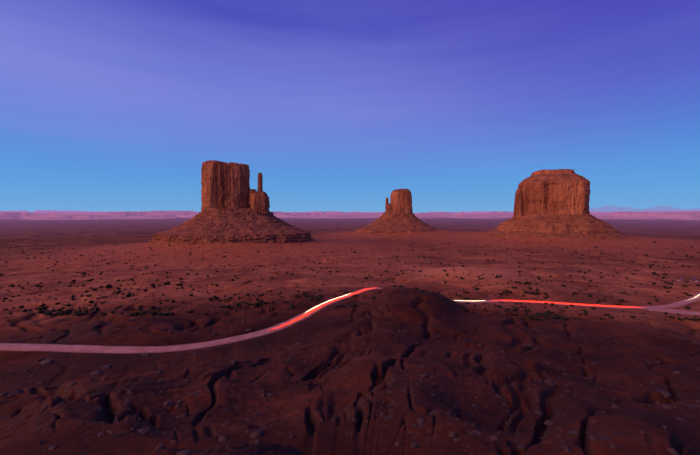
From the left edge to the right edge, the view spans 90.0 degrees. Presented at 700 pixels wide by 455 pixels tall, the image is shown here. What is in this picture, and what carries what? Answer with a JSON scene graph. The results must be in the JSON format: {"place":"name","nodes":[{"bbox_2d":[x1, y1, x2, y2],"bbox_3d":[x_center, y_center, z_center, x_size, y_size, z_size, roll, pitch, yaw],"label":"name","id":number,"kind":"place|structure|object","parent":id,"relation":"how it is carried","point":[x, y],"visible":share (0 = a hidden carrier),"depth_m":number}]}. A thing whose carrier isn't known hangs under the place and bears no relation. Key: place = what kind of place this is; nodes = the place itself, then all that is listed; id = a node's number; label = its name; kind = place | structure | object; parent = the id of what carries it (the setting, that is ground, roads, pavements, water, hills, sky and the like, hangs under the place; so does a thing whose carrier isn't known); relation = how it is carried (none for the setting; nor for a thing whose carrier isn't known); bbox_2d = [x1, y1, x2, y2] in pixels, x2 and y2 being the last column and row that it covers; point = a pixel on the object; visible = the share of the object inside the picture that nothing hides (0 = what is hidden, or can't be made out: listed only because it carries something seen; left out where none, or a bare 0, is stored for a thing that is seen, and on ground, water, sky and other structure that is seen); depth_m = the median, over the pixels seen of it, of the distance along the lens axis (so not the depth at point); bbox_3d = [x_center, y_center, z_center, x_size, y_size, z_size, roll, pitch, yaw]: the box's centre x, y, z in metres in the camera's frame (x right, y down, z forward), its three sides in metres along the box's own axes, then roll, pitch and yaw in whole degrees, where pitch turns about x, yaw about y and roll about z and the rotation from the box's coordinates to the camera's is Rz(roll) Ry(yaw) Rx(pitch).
{"place":"outdoors","nodes":[
{"label":"outdoors","id":0,"kind":"place"},
{"bbox_2d":[0,217,699,454],"bbox_3d":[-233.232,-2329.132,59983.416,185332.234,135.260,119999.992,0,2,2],"label":"terrain","id":1,"kind":"structure","parent":0,"point":[211,408],"depth_m":229.73},
{"bbox_2d":[149,160,312,244],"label":"butte","id":2,"kind":"object","parent":1,"relation":"on","point":[234,208],"visible":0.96,"depth_m":1225.39},
{"bbox_2d":[0,308,698,444],"bbox_3d":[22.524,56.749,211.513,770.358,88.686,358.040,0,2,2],"label":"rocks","id":3,"kind":"object","parent":1,"relation":"on","point":[255,443],"visible":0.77,"depth_m":92.54},
{"bbox_2d":[0,229,699,320],"bbox_3d":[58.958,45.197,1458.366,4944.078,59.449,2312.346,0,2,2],"label":"juniper shrubs","id":4,"kind":"object","parent":1,"relation":"on","point":[256,304],"visible":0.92,"depth_m":420.62},
{"bbox_2d":[0,210,699,219],"bbox_3d":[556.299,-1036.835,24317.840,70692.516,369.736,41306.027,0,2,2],"label":"distant mesas","id":5,"kind":"structure","parent":1,"relation":"on","point":[96,215],"depth_m":9902.99},
{"bbox_2d":[1,327,699,454],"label":"scattered rocks","id":6,"kind":"object","parent":1,"relation":"on","point":[257,433],"visible":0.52,"depth_m":94.06},
{"bbox_2d":[356,189,438,233],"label":"butte","id":7,"kind":"object","parent":1,"relation":"on","point":[398,215],"visible":0.96,"depth_m":1968.95},
{"bbox_2d":[483,169,631,239],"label":"butte","id":8,"kind":"object","parent":1,"relation":"on","point":[551,203],"visible":0.98,"depth_m":1417.91},
{"bbox_2d":[0,288,699,353],"bbox_3d":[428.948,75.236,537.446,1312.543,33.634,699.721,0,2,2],"label":"road","id":9,"kind":"structure","parent":0,"point":[90,348],"depth_m":230.91},
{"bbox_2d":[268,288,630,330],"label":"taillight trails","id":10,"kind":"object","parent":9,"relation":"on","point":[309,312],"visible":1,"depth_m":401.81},
{"bbox_2d":[307,293,699,311],"bbox_3d":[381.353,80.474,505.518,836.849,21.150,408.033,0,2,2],"label":"headlight trails","id":11,"kind":"object","parent":9,"relation":"on","point":[458,300],"visible":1,"depth_m":395.52},
{"bbox_2d":[0,0,699,212],"label":"sky","id":12,"kind":"structure","parent":0,"point":[106,105]},
{"bbox_2d":[589,206,699,211],"bbox_3d":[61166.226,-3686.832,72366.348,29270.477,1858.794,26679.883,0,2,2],"label":"distant mountains","id":13,"kind":"structure","parent":0,"point":[629,209],"depth_m":71617.48}
]}

